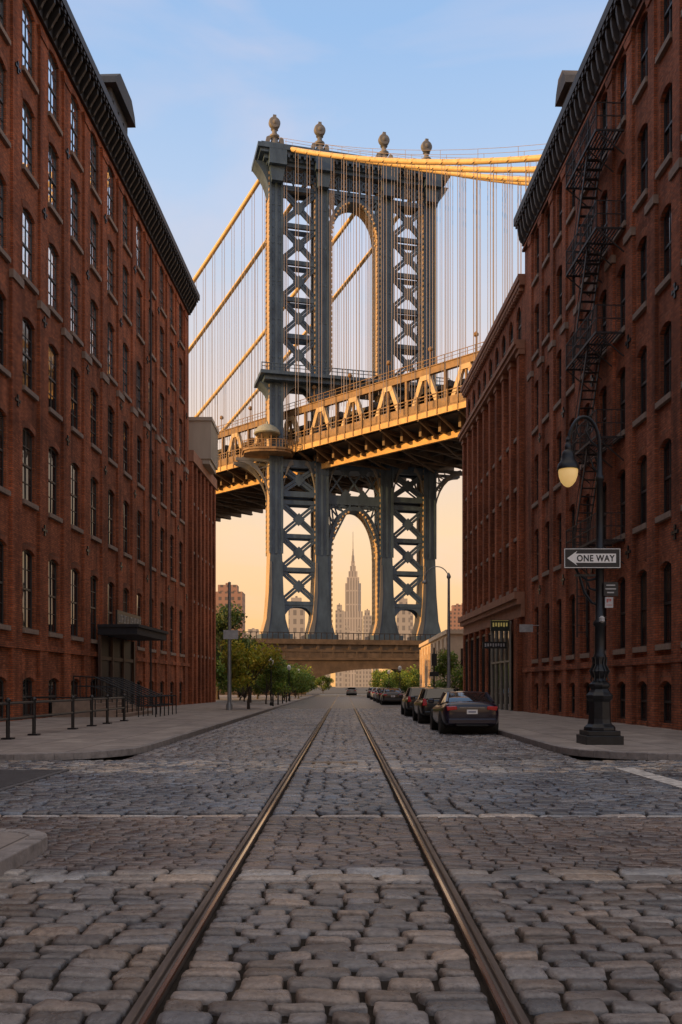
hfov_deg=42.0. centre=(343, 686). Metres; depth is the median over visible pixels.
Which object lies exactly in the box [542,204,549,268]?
window
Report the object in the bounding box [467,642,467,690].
shop window
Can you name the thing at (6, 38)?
window
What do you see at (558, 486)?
window
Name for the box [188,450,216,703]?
brick annex
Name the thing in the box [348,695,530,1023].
tram rail
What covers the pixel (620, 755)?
kerb
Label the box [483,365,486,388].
window
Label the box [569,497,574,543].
window
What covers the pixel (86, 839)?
road cobblestones
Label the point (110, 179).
window
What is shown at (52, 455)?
window
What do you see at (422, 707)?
parked car
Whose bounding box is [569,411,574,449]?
window
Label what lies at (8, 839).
pavement
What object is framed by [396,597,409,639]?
distant tower
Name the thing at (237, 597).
distant tower
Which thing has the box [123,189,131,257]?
window
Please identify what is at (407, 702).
parked car
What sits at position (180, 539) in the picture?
window
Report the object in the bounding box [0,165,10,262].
window
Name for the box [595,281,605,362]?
window
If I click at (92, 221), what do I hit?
window
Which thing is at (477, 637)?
window frame
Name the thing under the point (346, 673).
distant tower
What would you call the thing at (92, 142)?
window
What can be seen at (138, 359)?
window
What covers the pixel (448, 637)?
street lamp
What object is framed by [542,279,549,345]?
window
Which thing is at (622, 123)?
window
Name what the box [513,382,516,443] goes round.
window
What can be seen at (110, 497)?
window
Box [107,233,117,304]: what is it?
window
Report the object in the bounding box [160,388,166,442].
window
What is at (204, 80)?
sky
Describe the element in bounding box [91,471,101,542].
window
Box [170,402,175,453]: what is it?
window
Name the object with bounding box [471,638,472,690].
window frame
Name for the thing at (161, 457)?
window
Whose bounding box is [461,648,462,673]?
window
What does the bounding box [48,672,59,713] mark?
window
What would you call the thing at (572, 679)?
window
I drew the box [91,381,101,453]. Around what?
window
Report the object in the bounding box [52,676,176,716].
stair handrail
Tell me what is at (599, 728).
street lamp
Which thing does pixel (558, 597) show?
window
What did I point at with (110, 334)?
window
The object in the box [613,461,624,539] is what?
window
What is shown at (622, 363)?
window
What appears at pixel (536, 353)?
window
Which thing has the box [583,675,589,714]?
window
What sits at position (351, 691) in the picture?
parked car
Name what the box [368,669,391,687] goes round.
shrub tree
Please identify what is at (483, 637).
shop window
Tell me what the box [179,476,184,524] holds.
window
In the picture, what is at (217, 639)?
street tree
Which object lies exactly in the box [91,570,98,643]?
window
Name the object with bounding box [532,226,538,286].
window
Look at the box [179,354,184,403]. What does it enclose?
window
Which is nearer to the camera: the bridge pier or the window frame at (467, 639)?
the window frame at (467, 639)
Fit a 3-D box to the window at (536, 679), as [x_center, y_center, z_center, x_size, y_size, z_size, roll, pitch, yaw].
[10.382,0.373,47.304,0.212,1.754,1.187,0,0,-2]
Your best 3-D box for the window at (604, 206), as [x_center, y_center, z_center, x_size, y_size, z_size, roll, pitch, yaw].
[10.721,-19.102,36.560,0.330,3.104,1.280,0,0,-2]
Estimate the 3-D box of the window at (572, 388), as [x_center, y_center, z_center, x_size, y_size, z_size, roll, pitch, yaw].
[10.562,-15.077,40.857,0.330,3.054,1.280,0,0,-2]
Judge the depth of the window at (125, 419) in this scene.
53.76 m
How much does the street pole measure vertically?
7.800 m
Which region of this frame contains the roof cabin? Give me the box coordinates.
[189,417,218,473]
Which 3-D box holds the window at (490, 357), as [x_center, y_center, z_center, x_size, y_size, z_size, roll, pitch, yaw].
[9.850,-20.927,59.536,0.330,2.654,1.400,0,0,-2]
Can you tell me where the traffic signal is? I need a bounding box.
[430,648,438,687]
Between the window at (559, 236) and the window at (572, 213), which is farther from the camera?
the window at (559, 236)
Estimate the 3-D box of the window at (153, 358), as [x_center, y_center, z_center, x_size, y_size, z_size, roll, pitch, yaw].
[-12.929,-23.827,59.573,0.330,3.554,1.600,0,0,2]
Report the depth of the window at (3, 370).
36.14 m
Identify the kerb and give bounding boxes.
[0,694,319,760]
[0,828,47,875]
[497,729,681,760]
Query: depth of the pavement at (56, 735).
30.72 m
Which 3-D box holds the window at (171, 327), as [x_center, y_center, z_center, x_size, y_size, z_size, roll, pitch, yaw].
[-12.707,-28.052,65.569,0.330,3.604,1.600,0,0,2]
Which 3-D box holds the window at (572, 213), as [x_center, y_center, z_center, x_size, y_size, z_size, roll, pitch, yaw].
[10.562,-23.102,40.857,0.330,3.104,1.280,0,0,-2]
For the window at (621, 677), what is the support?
in the brick warehouse at (597, 222)
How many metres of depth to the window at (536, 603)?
47.75 m
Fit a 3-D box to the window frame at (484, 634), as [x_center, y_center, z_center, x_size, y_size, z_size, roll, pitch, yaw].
[9.684,-1.450,61.202,0.197,4.300,1.500,0,0,-2]
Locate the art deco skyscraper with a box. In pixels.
[344,548,362,686]
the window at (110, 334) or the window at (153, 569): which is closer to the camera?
the window at (110, 334)
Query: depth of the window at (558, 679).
43.44 m
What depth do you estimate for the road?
80.78 m
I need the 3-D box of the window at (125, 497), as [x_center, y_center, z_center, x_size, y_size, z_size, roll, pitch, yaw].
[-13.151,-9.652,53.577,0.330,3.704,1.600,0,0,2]
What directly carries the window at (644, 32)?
in the brick warehouse at (597, 222)
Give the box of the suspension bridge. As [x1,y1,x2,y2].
[189,114,543,640]
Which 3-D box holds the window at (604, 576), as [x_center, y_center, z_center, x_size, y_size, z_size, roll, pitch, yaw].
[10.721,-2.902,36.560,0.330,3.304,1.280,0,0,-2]
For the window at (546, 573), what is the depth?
45.53 m
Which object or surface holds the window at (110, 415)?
in the brick warehouse at (99, 296)
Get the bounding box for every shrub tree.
[216,652,269,701]
[216,666,247,700]
[274,663,310,700]
[283,664,315,697]
[312,675,333,690]
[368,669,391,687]
[378,669,401,690]
[381,673,410,693]
[390,667,419,690]
[409,664,419,686]
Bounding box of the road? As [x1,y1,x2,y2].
[278,694,400,708]
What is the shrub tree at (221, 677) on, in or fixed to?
on the pavement at (56, 735)
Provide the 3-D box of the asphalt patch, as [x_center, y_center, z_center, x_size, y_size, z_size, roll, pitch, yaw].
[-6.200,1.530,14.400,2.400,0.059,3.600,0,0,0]
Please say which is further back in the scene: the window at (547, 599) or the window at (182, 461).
the window at (182, 461)
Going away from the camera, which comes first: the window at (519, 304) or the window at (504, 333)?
the window at (519, 304)
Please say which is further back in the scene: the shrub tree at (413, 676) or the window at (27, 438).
the shrub tree at (413, 676)
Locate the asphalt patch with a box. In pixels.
[0,770,69,791]
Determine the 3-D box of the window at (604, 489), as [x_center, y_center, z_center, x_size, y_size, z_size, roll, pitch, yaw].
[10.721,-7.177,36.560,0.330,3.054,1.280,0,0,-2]
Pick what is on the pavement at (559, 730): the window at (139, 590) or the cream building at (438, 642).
the cream building at (438, 642)
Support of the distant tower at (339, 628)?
on the ground
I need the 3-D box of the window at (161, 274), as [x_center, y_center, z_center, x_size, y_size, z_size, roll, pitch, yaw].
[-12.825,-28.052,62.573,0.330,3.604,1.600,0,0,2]
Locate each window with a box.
[0,0,10,45]
[0,49,10,147]
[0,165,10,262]
[0,282,10,377]
[0,400,10,495]
[0,531,10,629]
[0,669,7,717]
[21,0,38,94]
[21,90,38,188]
[21,199,38,294]
[22,309,38,400]
[22,420,38,510]
[22,542,38,634]
[22,670,35,715]
[47,42,62,136]
[47,134,62,224]
[47,235,62,322]
[48,337,62,421]
[48,440,62,522]
[48,553,62,637]
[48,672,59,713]
[70,87,83,172]
[70,171,83,254]
[70,266,83,346]
[71,361,83,438]
[71,456,83,533]
[71,562,83,641]
[71,673,79,698]
[90,126,101,204]
[90,204,101,281]
[90,293,101,367]
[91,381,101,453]
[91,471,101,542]
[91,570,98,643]
[91,673,97,696]
[107,158,117,232]
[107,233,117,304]
[107,316,117,386]
[108,400,117,467]
[108,484,117,551]
[108,577,114,637]
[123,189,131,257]
[123,259,131,325]
[123,337,131,402]
[123,416,131,479]
[123,495,131,558]
[123,583,129,639]
[136,215,144,279]
[136,282,144,344]
[136,356,144,417]
[137,430,144,490]
[137,506,144,565]
[137,588,144,650]
[137,676,142,706]
[149,239,155,299]
[149,303,155,361]
[149,373,155,430]
[149,443,155,500]
[149,515,155,571]
[149,594,155,652]
[149,676,153,704]
[160,262,166,318]
[160,321,166,377]
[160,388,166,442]
[160,455,166,508]
[160,523,166,576]
[160,598,166,653]
[160,677,164,702]
[170,280,175,334]
[170,338,175,391]
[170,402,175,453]
[170,466,175,516]
[170,530,175,581]
[170,602,175,655]
[170,677,173,703]
[179,298,184,350]
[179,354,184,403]
[179,414,184,463]
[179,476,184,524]
[179,537,184,586]
[179,606,184,656]
[179,678,182,702]
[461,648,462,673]
[467,394,470,414]
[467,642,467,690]
[472,385,475,406]
[472,640,472,690]
[477,376,480,397]
[477,638,478,690]
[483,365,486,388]
[483,637,484,691]
[488,354,492,378]
[490,635,490,691]
[495,343,498,366]
[501,330,505,356]
[508,316,513,342]
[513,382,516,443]
[516,302,521,338]
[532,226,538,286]
[532,297,538,361]
[532,374,537,435]
[532,449,537,508]
[532,523,537,581]
[532,601,537,662]
[534,677,537,709]
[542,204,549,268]
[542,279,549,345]
[542,359,548,423]
[542,437,548,499]
[542,515,548,576]
[542,597,548,661]
[544,677,548,710]
[553,179,561,247]
[553,258,561,328]
[553,343,560,410]
[553,425,560,490]
[553,507,560,571]
[553,593,560,660]
[556,676,560,711]
[566,155,575,224]
[566,236,575,310]
[566,324,574,396]
[566,588,574,659]
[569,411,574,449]
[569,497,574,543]
[569,676,574,713]
[580,123,590,199]
[580,210,590,289]
[580,304,589,380]
[580,395,589,469]
[580,583,589,657]
[583,486,589,539]
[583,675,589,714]
[595,182,606,267]
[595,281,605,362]
[596,88,606,167]
[596,378,605,456]
[603,475,605,543]
[604,576,605,653]
[613,49,625,140]
[613,150,625,241]
[613,256,624,342]
[613,359,624,442]
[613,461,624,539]
[613,569,624,654]
[616,674,624,718]
[632,6,647,104]
[632,114,647,212]
[632,227,646,320]
[632,337,646,426]
[632,446,646,533]
[632,561,646,652]
[636,673,646,720]
[655,0,672,63]
[655,72,672,179]
[655,193,670,294]
[655,311,670,408]
[655,429,670,522]
[655,552,670,649]
[659,672,670,723]
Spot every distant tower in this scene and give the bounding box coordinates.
[216,583,244,637]
[246,628,258,637]
[288,596,304,638]
[335,603,343,687]
[344,623,348,686]
[356,625,361,686]
[363,609,371,686]
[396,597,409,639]
[410,612,412,633]
[450,604,462,628]
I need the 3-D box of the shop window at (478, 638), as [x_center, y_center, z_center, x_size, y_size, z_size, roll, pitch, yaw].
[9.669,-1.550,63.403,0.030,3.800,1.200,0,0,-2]
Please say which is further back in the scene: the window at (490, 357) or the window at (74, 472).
the window at (490, 357)
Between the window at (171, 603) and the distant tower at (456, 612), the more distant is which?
the distant tower at (456, 612)
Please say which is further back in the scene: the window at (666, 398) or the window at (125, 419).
the window at (125, 419)
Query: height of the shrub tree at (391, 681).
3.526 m
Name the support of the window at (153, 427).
in the brick warehouse at (99, 296)
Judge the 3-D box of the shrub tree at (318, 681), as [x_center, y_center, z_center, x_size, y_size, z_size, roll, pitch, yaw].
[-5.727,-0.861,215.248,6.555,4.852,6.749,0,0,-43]
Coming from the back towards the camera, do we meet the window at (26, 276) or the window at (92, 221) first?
the window at (92, 221)
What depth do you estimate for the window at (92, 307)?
47.76 m
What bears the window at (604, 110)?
in the brick warehouse at (597, 222)
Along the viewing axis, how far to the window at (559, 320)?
43.28 m
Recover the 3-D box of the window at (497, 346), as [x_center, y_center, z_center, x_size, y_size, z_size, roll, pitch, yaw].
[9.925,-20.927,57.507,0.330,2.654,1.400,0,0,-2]
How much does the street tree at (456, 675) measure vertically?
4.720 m
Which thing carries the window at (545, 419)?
in the brick warehouse at (597, 222)
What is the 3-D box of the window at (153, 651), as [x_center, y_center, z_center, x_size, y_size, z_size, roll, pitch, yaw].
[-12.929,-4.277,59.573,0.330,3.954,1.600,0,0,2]
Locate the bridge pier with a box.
[238,631,436,693]
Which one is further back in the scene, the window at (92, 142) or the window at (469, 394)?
the window at (469, 394)
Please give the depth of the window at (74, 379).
44.80 m
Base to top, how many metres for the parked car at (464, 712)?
1.425 m
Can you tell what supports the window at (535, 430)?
in the brick warehouse at (597, 222)
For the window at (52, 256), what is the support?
in the brick warehouse at (99, 296)
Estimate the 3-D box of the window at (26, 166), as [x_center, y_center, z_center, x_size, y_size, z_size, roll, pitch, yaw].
[-13.710,-23.827,38.589,0.330,3.554,1.600,0,0,2]
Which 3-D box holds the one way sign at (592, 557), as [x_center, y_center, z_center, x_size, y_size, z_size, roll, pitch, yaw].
[6.100,-3.150,21.840,1.400,0.500,0.119,0,0,0]
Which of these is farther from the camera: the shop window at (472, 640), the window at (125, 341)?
the shop window at (472, 640)
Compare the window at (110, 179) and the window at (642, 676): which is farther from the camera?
the window at (110, 179)
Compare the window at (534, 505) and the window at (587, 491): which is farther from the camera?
the window at (534, 505)
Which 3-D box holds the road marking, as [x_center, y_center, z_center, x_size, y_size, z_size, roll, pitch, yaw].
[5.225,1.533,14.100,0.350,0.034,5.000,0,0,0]
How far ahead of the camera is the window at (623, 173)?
34.63 m
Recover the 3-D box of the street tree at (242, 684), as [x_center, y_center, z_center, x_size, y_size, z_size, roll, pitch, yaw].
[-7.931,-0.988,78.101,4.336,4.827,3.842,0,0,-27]
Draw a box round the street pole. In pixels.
[223,582,237,709]
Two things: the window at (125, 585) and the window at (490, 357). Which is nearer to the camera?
the window at (125, 585)
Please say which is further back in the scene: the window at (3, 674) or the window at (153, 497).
the window at (153, 497)
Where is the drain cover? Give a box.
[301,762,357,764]
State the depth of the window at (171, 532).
65.79 m
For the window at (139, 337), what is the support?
in the brick warehouse at (99, 296)
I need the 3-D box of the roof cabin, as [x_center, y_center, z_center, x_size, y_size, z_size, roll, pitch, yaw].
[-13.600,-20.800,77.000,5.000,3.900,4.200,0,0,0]
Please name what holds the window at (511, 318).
in the brick loft building at (491, 436)
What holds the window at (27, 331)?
in the brick warehouse at (99, 296)
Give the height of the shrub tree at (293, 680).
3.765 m
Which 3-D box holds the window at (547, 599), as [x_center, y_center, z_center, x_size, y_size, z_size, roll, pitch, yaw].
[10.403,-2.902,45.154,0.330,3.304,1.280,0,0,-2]
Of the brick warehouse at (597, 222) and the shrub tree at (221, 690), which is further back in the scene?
the shrub tree at (221, 690)
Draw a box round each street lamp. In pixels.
[422,566,450,687]
[557,415,623,744]
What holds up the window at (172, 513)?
in the brick warehouse at (99, 296)
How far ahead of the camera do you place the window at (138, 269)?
56.60 m
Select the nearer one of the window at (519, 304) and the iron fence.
the iron fence
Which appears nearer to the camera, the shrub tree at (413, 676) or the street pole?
the street pole
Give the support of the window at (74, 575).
in the brick warehouse at (99, 296)
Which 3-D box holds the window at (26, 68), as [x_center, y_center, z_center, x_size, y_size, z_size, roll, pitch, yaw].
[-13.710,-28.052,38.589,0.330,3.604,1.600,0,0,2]
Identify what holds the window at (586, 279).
in the brick warehouse at (597, 222)
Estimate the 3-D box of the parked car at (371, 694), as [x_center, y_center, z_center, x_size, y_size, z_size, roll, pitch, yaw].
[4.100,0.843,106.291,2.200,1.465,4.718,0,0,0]
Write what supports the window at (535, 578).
in the brick warehouse at (597, 222)
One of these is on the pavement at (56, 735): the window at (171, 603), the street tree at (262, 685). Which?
the street tree at (262, 685)
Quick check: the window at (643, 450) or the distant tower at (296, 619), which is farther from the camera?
the distant tower at (296, 619)
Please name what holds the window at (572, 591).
in the brick warehouse at (597, 222)
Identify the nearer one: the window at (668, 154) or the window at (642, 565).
the window at (668, 154)
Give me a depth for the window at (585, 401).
39.04 m
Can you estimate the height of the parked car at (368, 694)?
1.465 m
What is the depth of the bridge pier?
163.39 m
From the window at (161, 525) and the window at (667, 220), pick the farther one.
the window at (161, 525)
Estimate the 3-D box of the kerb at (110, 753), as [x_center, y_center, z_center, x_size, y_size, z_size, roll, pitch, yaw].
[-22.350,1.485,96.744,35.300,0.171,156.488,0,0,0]
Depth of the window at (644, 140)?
32.40 m
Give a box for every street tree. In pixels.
[216,601,257,699]
[216,636,225,654]
[219,638,282,708]
[231,651,272,702]
[247,656,290,703]
[427,649,462,690]
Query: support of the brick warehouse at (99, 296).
on the pavement at (56, 735)
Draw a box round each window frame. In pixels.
[466,639,467,690]
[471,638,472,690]
[476,636,478,690]
[482,634,484,691]
[488,632,490,695]
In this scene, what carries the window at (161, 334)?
in the brick warehouse at (99, 296)
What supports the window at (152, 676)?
in the brick warehouse at (99, 296)
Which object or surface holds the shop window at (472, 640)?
in the brick loft building at (491, 436)
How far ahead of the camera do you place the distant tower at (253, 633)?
902.88 m
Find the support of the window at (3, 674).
in the brick warehouse at (99, 296)
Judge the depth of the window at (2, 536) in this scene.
36.14 m
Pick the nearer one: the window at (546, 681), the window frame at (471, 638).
the window at (546, 681)
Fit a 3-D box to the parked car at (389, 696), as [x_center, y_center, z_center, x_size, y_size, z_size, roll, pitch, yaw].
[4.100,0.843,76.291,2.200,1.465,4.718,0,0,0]
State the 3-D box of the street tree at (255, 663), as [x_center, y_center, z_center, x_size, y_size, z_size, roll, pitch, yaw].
[-6.053,-0.963,56.282,3.842,4.778,4.336,0,0,-17]
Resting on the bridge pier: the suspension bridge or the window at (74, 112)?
the suspension bridge
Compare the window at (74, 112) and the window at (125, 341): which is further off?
the window at (125, 341)
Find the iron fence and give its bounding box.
[0,694,127,739]
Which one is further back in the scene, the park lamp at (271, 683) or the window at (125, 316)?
the park lamp at (271, 683)
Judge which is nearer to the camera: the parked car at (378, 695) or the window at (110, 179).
the window at (110, 179)
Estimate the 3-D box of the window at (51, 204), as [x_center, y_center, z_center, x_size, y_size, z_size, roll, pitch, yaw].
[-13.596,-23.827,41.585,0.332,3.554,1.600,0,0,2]
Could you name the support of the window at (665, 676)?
in the brick warehouse at (597, 222)
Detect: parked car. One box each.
[345,687,357,694]
[366,687,376,697]
[369,688,375,699]
[372,688,378,700]
[375,688,382,702]
[378,688,403,704]
[399,687,433,715]
[410,687,458,723]
[428,691,498,733]
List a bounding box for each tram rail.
[122,695,338,1023]
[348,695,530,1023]
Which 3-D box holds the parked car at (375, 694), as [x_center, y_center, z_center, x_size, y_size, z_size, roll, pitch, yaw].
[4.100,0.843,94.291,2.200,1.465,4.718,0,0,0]
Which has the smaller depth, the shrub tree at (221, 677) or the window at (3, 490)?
the window at (3, 490)
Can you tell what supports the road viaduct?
on the ground
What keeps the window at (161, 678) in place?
in the brick warehouse at (99, 296)
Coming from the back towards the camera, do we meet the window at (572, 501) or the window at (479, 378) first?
the window at (479, 378)
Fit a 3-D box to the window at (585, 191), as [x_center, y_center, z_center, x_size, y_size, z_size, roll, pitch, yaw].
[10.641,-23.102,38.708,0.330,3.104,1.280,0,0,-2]
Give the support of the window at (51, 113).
in the brick warehouse at (99, 296)
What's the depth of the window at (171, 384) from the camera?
65.82 m
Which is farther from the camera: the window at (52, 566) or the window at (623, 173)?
the window at (52, 566)
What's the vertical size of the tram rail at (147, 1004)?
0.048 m
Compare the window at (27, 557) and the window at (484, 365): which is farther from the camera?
the window at (484, 365)
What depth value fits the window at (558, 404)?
43.42 m
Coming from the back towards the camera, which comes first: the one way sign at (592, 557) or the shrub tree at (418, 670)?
the shrub tree at (418, 670)
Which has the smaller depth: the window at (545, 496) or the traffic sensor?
the traffic sensor
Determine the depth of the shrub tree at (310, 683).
105.66 m
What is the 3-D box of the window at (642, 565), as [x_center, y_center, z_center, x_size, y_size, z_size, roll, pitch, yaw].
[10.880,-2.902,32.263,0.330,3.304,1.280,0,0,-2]
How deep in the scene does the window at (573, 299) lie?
41.08 m
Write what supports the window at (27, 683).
in the brick warehouse at (99, 296)
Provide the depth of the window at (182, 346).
68.83 m
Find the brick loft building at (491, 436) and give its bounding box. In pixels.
[458,274,524,711]
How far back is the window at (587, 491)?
39.04 m
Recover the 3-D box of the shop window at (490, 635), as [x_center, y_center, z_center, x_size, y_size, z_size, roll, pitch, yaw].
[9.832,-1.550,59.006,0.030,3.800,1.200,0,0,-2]
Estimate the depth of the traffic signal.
58.95 m
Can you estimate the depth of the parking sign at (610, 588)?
21.85 m
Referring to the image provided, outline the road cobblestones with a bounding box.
[0,708,681,1023]
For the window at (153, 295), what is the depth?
59.58 m
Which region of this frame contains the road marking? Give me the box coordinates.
[615,768,681,789]
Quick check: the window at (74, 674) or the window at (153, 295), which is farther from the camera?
the window at (153, 295)
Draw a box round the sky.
[67,0,607,686]
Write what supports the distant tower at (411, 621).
on the ground
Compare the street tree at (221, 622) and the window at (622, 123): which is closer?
the window at (622, 123)
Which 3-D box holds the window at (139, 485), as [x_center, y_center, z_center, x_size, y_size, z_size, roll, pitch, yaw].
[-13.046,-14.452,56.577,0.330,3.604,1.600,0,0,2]
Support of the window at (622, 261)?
in the brick warehouse at (597, 222)
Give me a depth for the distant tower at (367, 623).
1900.00 m
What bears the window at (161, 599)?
in the brick warehouse at (99, 296)
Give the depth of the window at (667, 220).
30.30 m
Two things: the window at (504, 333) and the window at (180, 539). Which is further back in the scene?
the window at (180, 539)
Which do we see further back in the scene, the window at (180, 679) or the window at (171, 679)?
the window at (180, 679)
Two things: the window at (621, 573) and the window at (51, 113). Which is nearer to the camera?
the window at (621, 573)
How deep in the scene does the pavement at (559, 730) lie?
27.37 m
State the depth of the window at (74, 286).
44.79 m
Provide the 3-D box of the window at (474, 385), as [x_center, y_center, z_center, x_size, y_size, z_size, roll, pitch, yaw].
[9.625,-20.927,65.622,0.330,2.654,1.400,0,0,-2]
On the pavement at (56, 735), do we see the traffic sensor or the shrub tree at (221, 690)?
the shrub tree at (221, 690)
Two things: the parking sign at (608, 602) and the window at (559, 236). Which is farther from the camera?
the window at (559, 236)
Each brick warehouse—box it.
[0,0,199,721]
[513,0,681,729]
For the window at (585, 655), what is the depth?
39.03 m
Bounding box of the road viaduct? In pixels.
[216,651,419,694]
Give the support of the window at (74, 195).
in the brick warehouse at (99, 296)
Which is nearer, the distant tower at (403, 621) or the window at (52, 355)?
the window at (52, 355)
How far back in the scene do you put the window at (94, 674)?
47.89 m
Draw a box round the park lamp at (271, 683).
[269,658,273,705]
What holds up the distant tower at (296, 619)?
on the ground
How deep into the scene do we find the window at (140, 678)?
56.99 m
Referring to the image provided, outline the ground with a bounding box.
[32,687,667,761]
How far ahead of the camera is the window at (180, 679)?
68.81 m
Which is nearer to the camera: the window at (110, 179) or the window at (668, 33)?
the window at (668, 33)
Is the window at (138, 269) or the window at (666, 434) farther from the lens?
the window at (138, 269)
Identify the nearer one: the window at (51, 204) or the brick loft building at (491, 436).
the window at (51, 204)
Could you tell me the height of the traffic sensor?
0.160 m
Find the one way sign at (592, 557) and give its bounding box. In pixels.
[564,548,620,567]
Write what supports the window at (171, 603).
in the brick warehouse at (99, 296)
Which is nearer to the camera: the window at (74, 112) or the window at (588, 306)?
the window at (588, 306)
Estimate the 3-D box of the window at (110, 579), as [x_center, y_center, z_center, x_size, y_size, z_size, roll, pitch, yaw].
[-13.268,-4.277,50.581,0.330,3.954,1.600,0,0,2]
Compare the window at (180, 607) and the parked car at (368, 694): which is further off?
the parked car at (368, 694)
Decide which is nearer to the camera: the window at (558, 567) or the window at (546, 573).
the window at (558, 567)
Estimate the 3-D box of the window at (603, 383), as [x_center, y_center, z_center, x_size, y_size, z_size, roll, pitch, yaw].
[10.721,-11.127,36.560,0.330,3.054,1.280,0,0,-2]
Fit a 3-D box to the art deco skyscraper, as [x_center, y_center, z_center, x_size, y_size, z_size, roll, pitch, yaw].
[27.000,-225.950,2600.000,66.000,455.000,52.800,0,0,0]
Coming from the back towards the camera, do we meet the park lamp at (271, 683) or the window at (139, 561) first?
the park lamp at (271, 683)
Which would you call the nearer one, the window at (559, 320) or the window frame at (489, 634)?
the window at (559, 320)
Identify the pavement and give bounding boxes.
[0,694,315,753]
[0,832,28,850]
[403,694,681,752]
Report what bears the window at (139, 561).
in the brick warehouse at (99, 296)
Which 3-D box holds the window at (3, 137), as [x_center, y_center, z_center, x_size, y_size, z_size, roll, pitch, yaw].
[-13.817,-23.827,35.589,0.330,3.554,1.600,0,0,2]
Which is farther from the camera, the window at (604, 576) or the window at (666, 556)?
the window at (604, 576)
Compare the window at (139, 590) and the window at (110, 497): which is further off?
the window at (139, 590)
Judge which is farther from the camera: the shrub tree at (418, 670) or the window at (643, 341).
the shrub tree at (418, 670)
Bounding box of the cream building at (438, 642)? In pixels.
[419,629,462,690]
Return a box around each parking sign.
[604,582,617,595]
[605,597,612,607]
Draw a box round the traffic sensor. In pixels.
[599,616,604,622]
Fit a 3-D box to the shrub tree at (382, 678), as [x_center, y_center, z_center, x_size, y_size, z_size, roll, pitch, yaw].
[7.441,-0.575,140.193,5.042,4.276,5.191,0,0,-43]
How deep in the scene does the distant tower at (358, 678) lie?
1900.00 m

